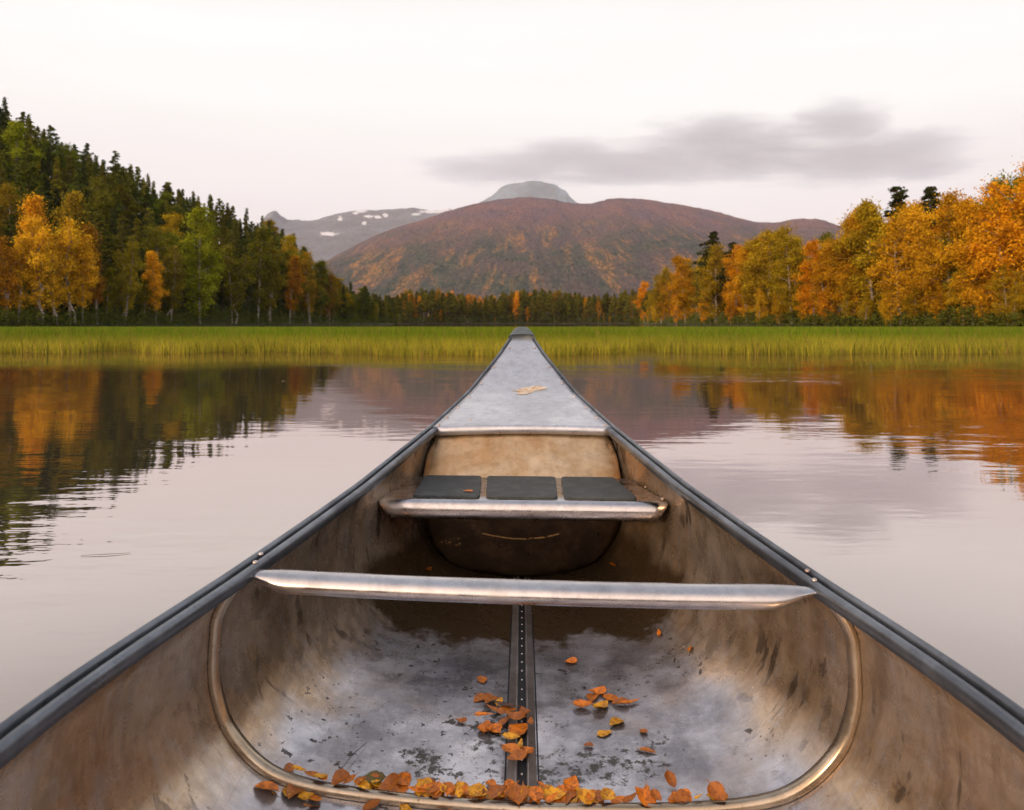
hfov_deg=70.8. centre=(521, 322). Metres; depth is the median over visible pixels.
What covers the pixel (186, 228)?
pine tree
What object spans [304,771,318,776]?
leaf
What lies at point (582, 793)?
leaf
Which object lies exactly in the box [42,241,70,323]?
birch tree
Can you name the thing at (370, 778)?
leaf
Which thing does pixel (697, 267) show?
birch tree
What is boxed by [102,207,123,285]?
spruce tree
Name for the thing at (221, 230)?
spruce tree
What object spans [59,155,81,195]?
pine tree
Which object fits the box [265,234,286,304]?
pine tree
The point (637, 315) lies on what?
spruce tree
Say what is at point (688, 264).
birch tree
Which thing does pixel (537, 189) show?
mountain
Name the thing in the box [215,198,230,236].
pine tree
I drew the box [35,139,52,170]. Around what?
birch tree
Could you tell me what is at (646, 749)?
leaf
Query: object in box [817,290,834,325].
birch tree
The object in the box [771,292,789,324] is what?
birch tree
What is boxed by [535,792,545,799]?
leaf
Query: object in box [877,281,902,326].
birch tree
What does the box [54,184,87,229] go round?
pine tree
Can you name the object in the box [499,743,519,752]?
leaf
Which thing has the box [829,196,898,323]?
birch tree
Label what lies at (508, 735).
leaf
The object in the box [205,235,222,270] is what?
birch tree
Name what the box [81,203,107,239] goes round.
pine tree
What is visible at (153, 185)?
spruce tree
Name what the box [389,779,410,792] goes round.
leaf
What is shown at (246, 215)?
spruce tree
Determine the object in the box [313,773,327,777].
leaf
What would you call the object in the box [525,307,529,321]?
birch tree
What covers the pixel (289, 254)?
birch tree
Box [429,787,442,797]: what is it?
leaf
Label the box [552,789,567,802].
leaf
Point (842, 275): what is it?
birch tree
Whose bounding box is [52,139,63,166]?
pine tree
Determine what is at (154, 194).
pine tree
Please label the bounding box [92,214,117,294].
pine tree
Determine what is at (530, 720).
leaf
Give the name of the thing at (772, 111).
sky
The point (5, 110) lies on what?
spruce tree
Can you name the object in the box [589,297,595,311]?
pine tree
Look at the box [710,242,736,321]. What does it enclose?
conifer tree
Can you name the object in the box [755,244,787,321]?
birch tree
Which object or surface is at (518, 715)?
leaf
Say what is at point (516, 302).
birch tree
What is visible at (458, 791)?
leaf
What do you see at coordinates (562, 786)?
leaf
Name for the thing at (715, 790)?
leaf
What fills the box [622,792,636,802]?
leaf
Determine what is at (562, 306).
pine tree
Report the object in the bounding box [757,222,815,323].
birch tree
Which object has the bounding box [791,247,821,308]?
birch tree
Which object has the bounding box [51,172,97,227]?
pine tree
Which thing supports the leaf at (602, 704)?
in the canoe
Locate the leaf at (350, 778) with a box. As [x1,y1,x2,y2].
[343,773,356,783]
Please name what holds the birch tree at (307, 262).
on the ground
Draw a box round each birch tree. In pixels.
[0,118,46,195]
[0,181,27,255]
[0,234,29,323]
[0,236,38,321]
[11,212,60,323]
[12,192,55,306]
[22,249,51,319]
[25,158,49,194]
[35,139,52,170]
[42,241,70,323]
[44,213,92,323]
[45,223,63,247]
[47,188,89,309]
[60,142,88,189]
[68,229,100,323]
[71,221,109,323]
[79,175,116,231]
[100,267,121,312]
[106,183,145,234]
[108,238,149,321]
[122,276,139,314]
[135,279,152,314]
[137,225,182,302]
[142,249,170,323]
[150,271,166,304]
[153,189,174,227]
[156,211,185,246]
[158,242,190,322]
[159,230,190,299]
[170,203,231,323]
[184,256,204,302]
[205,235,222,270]
[215,244,258,323]
[243,222,280,323]
[257,235,290,322]
[262,218,285,243]
[276,249,313,313]
[278,243,286,287]
[283,254,307,323]
[284,233,298,252]
[284,250,326,315]
[285,243,315,273]
[293,289,304,314]
[296,248,322,323]
[311,259,338,314]
[318,273,340,323]
[330,285,342,322]
[333,275,355,312]
[336,289,349,316]
[349,298,357,315]
[355,287,366,317]
[373,303,379,322]
[407,290,415,315]
[416,295,421,316]
[434,287,442,309]
[466,294,473,315]
[507,292,514,316]
[510,292,519,321]
[513,296,519,320]
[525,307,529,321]
[552,289,557,317]
[583,298,587,321]
[595,301,601,322]
[596,295,602,311]
[632,280,652,322]
[644,292,652,320]
[647,266,674,321]
[649,304,659,323]
[655,271,676,321]
[666,254,697,323]
[667,272,687,320]
[669,258,696,321]
[670,297,681,324]
[679,268,700,319]
[690,242,727,322]
[691,254,706,314]
[692,266,721,321]
[695,290,709,322]
[716,284,728,318]
[717,243,746,318]
[723,299,736,324]
[724,246,766,322]
[725,252,750,318]
[731,226,792,322]
[735,237,768,318]
[752,287,769,322]
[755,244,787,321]
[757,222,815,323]
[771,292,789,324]
[789,237,829,324]
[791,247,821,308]
[792,294,808,323]
[805,237,846,324]
[810,234,842,322]
[816,204,887,316]
[817,231,839,306]
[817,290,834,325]
[821,215,868,310]
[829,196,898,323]
[838,294,856,324]
[844,214,896,311]
[855,291,875,324]
[857,200,935,323]
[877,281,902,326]
[885,202,931,302]
[886,203,908,262]
[893,206,941,316]
[896,198,934,227]
[902,284,925,323]
[905,188,977,323]
[924,194,1005,324]
[925,203,957,305]
[930,284,952,325]
[932,197,981,323]
[944,265,976,326]
[957,162,1023,324]
[961,200,1016,307]
[971,283,992,325]
[978,169,1015,205]
[980,178,1020,283]
[981,195,1023,307]
[986,262,1023,326]
[1010,233,1023,292]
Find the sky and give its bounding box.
[0,0,1023,229]
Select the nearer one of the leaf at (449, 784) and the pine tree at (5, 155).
the leaf at (449, 784)
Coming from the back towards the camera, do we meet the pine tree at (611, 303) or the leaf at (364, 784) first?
the pine tree at (611, 303)
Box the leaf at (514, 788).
[508,782,525,807]
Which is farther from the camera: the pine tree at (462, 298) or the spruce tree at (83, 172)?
the pine tree at (462, 298)
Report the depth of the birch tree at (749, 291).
108.70 m
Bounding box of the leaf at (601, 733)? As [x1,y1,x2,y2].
[597,730,611,736]
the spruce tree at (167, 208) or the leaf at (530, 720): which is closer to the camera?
the leaf at (530, 720)
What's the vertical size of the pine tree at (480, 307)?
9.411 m
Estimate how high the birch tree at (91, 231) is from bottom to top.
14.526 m
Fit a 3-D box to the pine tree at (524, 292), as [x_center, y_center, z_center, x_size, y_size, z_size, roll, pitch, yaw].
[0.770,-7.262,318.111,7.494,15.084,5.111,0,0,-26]
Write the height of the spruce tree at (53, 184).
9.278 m
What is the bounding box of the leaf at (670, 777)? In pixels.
[664,767,676,787]
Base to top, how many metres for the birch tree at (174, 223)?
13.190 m
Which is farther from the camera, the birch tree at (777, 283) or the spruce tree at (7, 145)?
the spruce tree at (7, 145)
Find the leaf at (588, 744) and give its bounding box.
[584,742,593,745]
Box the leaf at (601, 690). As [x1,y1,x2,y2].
[588,686,607,693]
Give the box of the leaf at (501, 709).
[497,706,516,713]
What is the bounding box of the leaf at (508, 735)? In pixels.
[499,732,519,738]
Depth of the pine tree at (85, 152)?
169.19 m
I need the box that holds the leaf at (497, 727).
[486,723,501,732]
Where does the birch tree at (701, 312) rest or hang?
on the ground
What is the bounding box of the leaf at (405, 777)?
[398,772,411,785]
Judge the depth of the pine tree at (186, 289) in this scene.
122.91 m
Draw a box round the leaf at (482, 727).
[477,720,493,733]
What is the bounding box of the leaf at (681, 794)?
[673,789,690,801]
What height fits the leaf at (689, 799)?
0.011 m
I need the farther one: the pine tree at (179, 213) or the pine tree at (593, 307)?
the pine tree at (593, 307)
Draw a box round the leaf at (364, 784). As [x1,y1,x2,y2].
[353,779,371,789]
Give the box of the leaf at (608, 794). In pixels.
[601,788,615,799]
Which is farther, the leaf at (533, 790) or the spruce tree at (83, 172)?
the spruce tree at (83, 172)
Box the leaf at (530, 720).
[527,717,532,723]
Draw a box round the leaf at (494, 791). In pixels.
[487,784,504,798]
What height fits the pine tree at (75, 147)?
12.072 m
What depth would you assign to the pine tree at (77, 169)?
133.42 m
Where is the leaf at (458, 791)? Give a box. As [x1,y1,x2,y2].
[455,785,462,797]
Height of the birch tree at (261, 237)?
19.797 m
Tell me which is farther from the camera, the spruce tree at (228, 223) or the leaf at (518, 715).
the spruce tree at (228, 223)
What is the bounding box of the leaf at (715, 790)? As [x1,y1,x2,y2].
[707,779,725,799]
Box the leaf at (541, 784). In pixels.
[536,780,546,787]
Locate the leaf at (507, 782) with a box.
[504,779,518,787]
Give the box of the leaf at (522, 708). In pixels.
[519,706,530,714]
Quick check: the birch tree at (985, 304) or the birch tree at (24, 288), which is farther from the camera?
the birch tree at (24, 288)
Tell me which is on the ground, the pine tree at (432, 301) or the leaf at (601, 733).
the pine tree at (432, 301)
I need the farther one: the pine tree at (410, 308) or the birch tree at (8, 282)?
the pine tree at (410, 308)
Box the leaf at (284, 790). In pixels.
[282,787,290,796]
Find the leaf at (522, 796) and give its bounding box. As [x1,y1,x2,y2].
[516,781,528,804]
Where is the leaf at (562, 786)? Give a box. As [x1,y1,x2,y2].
[556,783,569,789]
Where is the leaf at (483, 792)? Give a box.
[476,788,486,798]
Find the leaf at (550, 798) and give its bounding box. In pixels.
[544,795,555,801]
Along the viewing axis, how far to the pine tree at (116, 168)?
165.59 m
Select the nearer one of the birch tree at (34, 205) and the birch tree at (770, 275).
the birch tree at (34, 205)
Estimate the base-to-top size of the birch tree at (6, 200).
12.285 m
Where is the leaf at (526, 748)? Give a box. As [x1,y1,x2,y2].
[520,746,533,753]
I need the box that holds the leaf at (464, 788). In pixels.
[461,785,469,794]
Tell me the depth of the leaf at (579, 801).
1.06 m
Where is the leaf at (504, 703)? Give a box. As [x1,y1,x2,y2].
[493,700,516,706]
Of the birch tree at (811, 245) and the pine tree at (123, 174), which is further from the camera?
the pine tree at (123, 174)
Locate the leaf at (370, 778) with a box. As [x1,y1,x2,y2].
[364,770,386,782]
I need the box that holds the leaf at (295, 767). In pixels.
[290,765,306,770]
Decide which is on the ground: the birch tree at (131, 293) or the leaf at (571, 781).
the birch tree at (131, 293)
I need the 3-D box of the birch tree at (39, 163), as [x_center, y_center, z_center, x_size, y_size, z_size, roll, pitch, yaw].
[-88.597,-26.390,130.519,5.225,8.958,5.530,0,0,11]
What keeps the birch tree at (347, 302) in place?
on the ground
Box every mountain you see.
[256,208,453,267]
[318,197,843,321]
[477,181,576,203]
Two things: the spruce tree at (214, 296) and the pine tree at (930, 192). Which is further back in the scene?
the spruce tree at (214, 296)
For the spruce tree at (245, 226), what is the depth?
184.56 m
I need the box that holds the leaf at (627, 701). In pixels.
[616,698,639,703]
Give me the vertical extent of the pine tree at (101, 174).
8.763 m
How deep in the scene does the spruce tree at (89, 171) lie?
150.81 m
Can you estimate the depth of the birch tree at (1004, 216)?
68.20 m
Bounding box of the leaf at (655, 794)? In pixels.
[651,788,661,800]
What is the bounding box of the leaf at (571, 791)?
[564,788,575,797]
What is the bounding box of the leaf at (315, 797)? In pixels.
[310,795,321,800]
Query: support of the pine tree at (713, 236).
on the ground
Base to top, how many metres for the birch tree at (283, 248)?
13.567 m
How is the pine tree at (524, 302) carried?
on the ground
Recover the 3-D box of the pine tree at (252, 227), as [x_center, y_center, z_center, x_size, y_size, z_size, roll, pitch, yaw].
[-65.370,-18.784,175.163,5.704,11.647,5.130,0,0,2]
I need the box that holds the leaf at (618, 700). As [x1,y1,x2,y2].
[612,697,630,703]
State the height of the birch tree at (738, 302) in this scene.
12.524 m
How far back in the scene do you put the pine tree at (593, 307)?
302.02 m
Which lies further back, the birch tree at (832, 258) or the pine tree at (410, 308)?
the pine tree at (410, 308)
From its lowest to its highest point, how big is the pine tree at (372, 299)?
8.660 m
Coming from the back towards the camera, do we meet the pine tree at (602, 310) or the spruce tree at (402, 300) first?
the pine tree at (602, 310)
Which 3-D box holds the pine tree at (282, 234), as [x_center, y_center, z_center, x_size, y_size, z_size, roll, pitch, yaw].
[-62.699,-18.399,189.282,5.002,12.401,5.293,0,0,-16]
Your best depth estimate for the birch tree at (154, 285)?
110.92 m
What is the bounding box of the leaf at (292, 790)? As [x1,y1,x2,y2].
[286,783,306,798]
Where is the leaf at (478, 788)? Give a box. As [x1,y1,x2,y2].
[467,783,482,799]
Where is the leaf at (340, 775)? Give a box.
[331,768,349,785]
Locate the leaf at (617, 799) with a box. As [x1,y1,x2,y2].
[611,796,624,802]
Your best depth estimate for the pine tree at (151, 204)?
145.55 m
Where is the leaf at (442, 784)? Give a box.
[440,783,446,791]
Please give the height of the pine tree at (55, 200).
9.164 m
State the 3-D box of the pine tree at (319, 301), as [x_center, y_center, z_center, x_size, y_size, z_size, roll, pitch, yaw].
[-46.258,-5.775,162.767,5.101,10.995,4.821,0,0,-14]
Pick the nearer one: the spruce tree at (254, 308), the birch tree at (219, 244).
the spruce tree at (254, 308)
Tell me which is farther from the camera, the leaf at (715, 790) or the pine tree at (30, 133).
the pine tree at (30, 133)
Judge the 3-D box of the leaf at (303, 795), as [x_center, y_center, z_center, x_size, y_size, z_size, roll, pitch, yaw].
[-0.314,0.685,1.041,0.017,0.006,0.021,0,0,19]
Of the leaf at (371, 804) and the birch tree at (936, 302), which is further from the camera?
the birch tree at (936, 302)
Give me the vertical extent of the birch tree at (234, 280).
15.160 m
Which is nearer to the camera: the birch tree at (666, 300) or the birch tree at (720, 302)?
the birch tree at (720, 302)
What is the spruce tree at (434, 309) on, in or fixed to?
on the ground
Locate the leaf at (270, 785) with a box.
[254,781,283,791]
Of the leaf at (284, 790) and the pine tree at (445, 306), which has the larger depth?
the pine tree at (445, 306)
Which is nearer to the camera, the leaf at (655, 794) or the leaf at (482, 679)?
the leaf at (655, 794)
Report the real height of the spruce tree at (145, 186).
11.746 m
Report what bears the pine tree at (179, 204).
on the ground
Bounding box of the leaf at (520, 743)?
[518,738,522,746]
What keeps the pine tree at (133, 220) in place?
on the ground
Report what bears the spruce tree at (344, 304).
on the ground
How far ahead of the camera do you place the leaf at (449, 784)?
1.07 m
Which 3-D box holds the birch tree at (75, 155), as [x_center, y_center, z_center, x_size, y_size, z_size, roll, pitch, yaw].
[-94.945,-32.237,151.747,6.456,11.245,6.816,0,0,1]
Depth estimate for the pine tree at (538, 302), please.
307.73 m
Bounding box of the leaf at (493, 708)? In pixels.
[487,704,497,710]
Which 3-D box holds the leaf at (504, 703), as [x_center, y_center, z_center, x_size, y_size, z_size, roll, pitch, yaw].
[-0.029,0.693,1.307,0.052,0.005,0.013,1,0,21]
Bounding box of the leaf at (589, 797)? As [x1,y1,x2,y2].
[586,790,595,801]
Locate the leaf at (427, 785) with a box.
[416,781,437,787]
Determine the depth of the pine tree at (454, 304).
302.54 m
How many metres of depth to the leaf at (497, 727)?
1.25 m
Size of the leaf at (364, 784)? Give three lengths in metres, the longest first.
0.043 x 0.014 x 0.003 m
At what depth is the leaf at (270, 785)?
1.04 m
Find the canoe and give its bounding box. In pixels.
[0,327,1023,809]
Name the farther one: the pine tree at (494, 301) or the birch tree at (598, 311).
the pine tree at (494, 301)
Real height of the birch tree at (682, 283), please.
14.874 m
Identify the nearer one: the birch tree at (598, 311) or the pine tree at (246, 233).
the pine tree at (246, 233)
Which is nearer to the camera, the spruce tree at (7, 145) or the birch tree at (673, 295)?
the spruce tree at (7, 145)
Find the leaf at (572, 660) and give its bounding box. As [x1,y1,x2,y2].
[564,657,576,662]
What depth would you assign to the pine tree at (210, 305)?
126.85 m
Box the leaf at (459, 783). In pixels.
[454,777,468,796]
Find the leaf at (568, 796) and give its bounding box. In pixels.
[565,790,571,803]
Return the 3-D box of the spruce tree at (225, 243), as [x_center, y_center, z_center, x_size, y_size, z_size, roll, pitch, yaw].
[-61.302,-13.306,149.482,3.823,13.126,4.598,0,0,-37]
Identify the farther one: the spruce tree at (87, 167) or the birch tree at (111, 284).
the spruce tree at (87, 167)
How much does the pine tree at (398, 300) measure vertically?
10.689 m
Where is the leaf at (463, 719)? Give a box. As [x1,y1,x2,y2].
[455,717,466,721]
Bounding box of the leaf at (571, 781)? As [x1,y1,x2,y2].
[563,775,579,790]
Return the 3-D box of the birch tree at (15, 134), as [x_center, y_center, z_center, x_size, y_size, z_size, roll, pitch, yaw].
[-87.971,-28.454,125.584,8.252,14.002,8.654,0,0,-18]
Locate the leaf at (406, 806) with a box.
[401,804,411,809]
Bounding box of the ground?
[0,167,1022,327]
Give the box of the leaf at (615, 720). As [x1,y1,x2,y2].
[609,717,624,725]
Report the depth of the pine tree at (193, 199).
180.20 m
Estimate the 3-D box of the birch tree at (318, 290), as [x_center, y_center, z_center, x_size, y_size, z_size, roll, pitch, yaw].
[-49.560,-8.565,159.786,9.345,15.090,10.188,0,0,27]
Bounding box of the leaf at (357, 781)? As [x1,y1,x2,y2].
[354,776,366,784]
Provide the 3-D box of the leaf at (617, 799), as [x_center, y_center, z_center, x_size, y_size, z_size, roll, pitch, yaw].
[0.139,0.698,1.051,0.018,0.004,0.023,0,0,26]
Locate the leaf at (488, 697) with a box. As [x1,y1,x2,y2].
[484,693,498,702]
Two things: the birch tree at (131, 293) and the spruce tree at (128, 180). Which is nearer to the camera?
the birch tree at (131, 293)
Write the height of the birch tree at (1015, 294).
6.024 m
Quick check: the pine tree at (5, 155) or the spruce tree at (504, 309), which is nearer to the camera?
the pine tree at (5, 155)
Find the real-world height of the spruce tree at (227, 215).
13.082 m
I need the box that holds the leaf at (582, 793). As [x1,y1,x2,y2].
[575,787,597,803]
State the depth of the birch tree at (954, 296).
68.35 m
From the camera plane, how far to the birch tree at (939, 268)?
71.99 m
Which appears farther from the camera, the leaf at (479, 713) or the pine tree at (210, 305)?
the pine tree at (210, 305)
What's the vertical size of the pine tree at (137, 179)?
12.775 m
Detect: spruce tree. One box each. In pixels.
[0,97,9,158]
[0,150,12,191]
[0,167,11,221]
[2,123,17,179]
[38,156,51,206]
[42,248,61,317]
[44,146,52,190]
[45,156,64,227]
[49,167,58,199]
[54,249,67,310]
[80,159,88,196]
[84,285,91,317]
[85,154,93,196]
[85,155,92,196]
[87,155,101,203]
[91,190,106,242]
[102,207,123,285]
[103,173,115,231]
[103,175,111,218]
[110,191,126,248]
[123,170,130,216]
[127,184,142,228]
[142,182,147,216]
[145,174,157,223]
[150,180,156,195]
[158,203,168,237]
[165,201,169,223]
[180,189,187,230]
[185,197,189,233]
[195,195,200,225]
[206,194,212,218]
[206,259,219,301]
[219,226,223,263]
[221,226,233,286]
[223,203,231,240]
[224,218,230,239]
[232,218,240,267]
[237,223,243,248]
[242,207,250,238]
[242,218,248,238]
[249,287,257,321]
[259,297,267,318]
[276,273,288,311]
[277,295,282,318]
[338,284,349,320]
[351,293,358,320]
[366,294,372,322]
[377,297,382,322]
[400,293,405,322]
[402,291,409,321]
[429,290,437,321]
[435,292,443,322]
[501,297,509,322]
[536,290,546,322]
[633,308,639,321]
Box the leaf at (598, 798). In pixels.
[595,789,601,803]
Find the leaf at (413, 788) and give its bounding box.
[407,786,428,791]
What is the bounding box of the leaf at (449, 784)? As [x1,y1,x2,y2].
[441,779,454,796]
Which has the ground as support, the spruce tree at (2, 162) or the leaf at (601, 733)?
the spruce tree at (2, 162)
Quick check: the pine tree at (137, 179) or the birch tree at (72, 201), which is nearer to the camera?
the birch tree at (72, 201)
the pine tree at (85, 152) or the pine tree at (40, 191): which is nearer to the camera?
the pine tree at (40, 191)
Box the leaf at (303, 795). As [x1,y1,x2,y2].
[298,791,313,799]
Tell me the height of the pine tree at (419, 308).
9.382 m
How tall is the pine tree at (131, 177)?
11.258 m
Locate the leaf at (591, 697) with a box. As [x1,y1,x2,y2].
[586,693,598,701]
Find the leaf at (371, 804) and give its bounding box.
[363,799,379,809]
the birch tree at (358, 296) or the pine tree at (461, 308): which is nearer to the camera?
the birch tree at (358, 296)
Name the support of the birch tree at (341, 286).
on the ground
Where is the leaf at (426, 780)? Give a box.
[415,777,431,800]
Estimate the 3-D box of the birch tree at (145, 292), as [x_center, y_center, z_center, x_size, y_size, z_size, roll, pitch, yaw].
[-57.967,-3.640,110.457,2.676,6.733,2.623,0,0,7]
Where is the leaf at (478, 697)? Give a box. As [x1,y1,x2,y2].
[474,693,483,701]
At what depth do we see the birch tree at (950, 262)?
71.48 m
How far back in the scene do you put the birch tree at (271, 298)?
143.34 m
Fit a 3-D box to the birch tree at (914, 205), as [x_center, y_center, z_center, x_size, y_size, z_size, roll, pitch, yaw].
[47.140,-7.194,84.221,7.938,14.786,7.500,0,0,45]
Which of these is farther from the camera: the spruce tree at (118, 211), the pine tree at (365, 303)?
the pine tree at (365, 303)
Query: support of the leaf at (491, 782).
in the canoe
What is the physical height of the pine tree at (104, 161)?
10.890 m
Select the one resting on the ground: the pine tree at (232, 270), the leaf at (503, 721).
the pine tree at (232, 270)
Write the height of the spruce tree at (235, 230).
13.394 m
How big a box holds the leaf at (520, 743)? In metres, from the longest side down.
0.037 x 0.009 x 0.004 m
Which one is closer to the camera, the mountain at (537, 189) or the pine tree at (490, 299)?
the pine tree at (490, 299)
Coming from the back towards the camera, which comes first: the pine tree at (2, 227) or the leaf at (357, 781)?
the pine tree at (2, 227)
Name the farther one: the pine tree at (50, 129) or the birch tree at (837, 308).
the pine tree at (50, 129)
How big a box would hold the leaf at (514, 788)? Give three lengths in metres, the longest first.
0.038 x 0.029 x 0.006 m
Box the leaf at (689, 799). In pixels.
[674,791,691,801]
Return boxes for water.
[0,324,1023,722]
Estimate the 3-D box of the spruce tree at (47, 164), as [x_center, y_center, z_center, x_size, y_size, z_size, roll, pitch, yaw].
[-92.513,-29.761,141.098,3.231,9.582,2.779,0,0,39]
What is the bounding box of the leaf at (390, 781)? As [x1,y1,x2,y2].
[378,773,401,790]
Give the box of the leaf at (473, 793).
[471,783,487,796]
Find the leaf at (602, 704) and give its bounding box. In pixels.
[592,700,607,707]
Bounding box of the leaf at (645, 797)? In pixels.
[635,787,655,806]
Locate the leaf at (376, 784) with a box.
[371,780,381,786]
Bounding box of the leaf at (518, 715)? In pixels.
[505,711,527,719]
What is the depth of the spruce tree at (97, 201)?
126.55 m
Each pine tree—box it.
[0,107,6,150]
[0,137,12,179]
[0,205,11,262]
[0,214,22,265]
[7,175,31,221]
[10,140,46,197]
[16,111,35,146]
[18,118,42,161]
[31,180,53,219]
[32,126,42,144]
[37,124,67,179]
[40,131,51,145]
[44,188,61,226]
[48,219,57,233]
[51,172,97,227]
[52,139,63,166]
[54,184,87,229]
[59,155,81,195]
[66,167,90,204]
[72,144,80,161]
[80,143,97,175]
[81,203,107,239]
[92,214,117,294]
[98,165,106,187]
[102,159,107,177]
[102,213,139,277]
[103,151,121,185]
[109,168,138,221]
[115,166,134,197]
[119,217,148,264]
[124,214,146,248]
[127,167,134,181]
[130,166,144,203]
[134,248,150,305]
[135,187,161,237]
[140,208,163,249]
[141,193,162,226]
[151,190,157,212]
[160,182,169,202]
[165,187,174,213]
[168,190,192,232]
[168,209,190,253]
[177,265,190,311]
[182,218,196,254]
[187,196,196,211]
[205,290,215,313]
[208,210,218,244]
[209,210,219,237]
[214,272,230,317]
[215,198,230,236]
[217,250,242,298]
[218,212,231,238]
[219,234,224,262]
[230,206,236,221]
[234,238,255,300]
[237,235,252,266]
[240,263,253,308]
[245,231,253,259]
[247,221,255,255]
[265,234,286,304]
[278,229,284,239]
[312,272,327,320]
[325,281,340,317]
[349,282,354,298]
[357,286,372,321]
[359,289,374,311]
[371,293,375,314]
[376,294,385,315]
[383,295,394,322]
[391,298,396,311]
[396,294,402,311]
[398,298,403,313]
[407,301,417,322]
[416,301,422,314]
[421,294,431,322]
[428,293,436,322]
[441,296,449,321]
[447,292,452,322]
[449,300,453,322]
[450,296,459,322]
[457,301,464,321]
[458,295,465,322]
[467,303,472,322]
[472,302,479,322]
[477,301,482,322]
[481,302,490,320]
[487,296,495,310]
[492,298,496,321]
[495,300,503,322]
[500,291,504,319]
[501,294,509,311]
[517,301,524,322]
[518,289,529,313]
[522,294,529,318]
[527,298,537,322]
[530,289,537,322]
[534,296,543,322]
[554,297,564,322]
[557,300,566,322]
[561,292,567,310]
[567,292,576,321]
[573,296,580,322]
[575,296,583,322]
[583,300,593,314]
[588,302,596,314]
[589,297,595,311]
[599,298,608,320]
[601,293,611,318]
[607,299,615,320]
[609,296,620,322]
[615,299,624,313]
[618,292,627,310]
[623,300,632,322]
[640,296,648,322]
[692,231,723,322]
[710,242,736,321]
[864,186,909,319]
[890,186,943,291]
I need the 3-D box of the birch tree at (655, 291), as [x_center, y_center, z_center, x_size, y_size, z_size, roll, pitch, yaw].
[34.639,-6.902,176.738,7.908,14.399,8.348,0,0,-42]
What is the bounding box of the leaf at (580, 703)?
[569,699,592,706]
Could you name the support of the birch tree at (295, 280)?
on the ground
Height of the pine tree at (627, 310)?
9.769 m
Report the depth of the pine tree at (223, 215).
179.82 m
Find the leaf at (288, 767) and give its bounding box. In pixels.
[284,763,294,771]
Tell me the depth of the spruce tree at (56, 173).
123.14 m
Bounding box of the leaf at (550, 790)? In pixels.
[544,786,565,799]
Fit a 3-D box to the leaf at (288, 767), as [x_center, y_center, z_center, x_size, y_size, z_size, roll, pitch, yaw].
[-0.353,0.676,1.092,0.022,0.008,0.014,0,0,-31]
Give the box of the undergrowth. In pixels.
[0,180,1023,327]
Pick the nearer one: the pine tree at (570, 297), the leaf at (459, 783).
the leaf at (459, 783)
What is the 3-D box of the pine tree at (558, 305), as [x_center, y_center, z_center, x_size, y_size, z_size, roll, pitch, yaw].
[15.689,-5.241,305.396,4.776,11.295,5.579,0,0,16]
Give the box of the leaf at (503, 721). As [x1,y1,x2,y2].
[498,717,508,724]
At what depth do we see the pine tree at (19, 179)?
113.24 m
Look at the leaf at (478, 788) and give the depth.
1.06 m
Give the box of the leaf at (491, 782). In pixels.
[484,779,496,785]
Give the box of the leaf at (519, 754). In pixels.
[507,749,529,759]
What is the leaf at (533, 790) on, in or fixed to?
in the canoe
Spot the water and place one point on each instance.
(890, 486)
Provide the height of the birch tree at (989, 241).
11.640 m
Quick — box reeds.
[0,326,1023,356]
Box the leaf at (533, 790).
[528,786,543,804]
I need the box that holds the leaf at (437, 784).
[432,779,440,797]
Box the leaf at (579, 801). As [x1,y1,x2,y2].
[568,794,581,802]
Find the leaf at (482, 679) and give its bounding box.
[477,674,486,682]
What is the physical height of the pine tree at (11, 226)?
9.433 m
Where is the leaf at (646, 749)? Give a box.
[637,747,656,752]
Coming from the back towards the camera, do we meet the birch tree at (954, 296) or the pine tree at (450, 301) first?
the pine tree at (450, 301)
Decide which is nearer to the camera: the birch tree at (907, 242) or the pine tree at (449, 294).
the birch tree at (907, 242)
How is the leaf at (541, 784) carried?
in the canoe
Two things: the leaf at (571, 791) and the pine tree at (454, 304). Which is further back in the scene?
the pine tree at (454, 304)
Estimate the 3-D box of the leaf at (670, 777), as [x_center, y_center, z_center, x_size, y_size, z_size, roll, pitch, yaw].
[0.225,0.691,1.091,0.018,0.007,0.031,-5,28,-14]
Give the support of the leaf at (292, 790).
on the canoe
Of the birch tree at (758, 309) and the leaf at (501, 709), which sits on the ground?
the birch tree at (758, 309)
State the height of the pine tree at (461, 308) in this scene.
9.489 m
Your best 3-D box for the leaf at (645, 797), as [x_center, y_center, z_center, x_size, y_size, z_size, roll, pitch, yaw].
[0.181,0.689,1.041,0.042,0.006,0.027,29,27,30]
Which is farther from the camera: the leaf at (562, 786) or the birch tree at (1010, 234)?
the birch tree at (1010, 234)
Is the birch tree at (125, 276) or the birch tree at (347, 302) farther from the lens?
the birch tree at (347, 302)
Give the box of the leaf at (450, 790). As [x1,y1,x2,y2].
[445,786,455,795]
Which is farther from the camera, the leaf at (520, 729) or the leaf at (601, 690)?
the leaf at (601, 690)
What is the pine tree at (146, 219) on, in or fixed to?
on the ground
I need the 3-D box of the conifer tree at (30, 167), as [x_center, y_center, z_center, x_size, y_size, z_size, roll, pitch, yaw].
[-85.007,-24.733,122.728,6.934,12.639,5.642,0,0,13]
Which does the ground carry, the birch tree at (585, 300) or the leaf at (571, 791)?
the birch tree at (585, 300)
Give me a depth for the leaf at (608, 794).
1.05 m
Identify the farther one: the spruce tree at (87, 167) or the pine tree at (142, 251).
the spruce tree at (87, 167)
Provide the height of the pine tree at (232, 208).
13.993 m
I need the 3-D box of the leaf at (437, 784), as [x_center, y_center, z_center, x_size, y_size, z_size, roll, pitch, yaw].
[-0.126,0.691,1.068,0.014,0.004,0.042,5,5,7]
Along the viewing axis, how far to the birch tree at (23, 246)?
88.36 m
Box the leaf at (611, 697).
[603,694,617,700]
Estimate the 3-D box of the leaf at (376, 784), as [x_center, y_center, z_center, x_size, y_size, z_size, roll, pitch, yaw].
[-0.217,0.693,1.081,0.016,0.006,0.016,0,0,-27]
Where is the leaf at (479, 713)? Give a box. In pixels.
[471,711,493,715]
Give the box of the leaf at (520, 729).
[508,723,527,734]

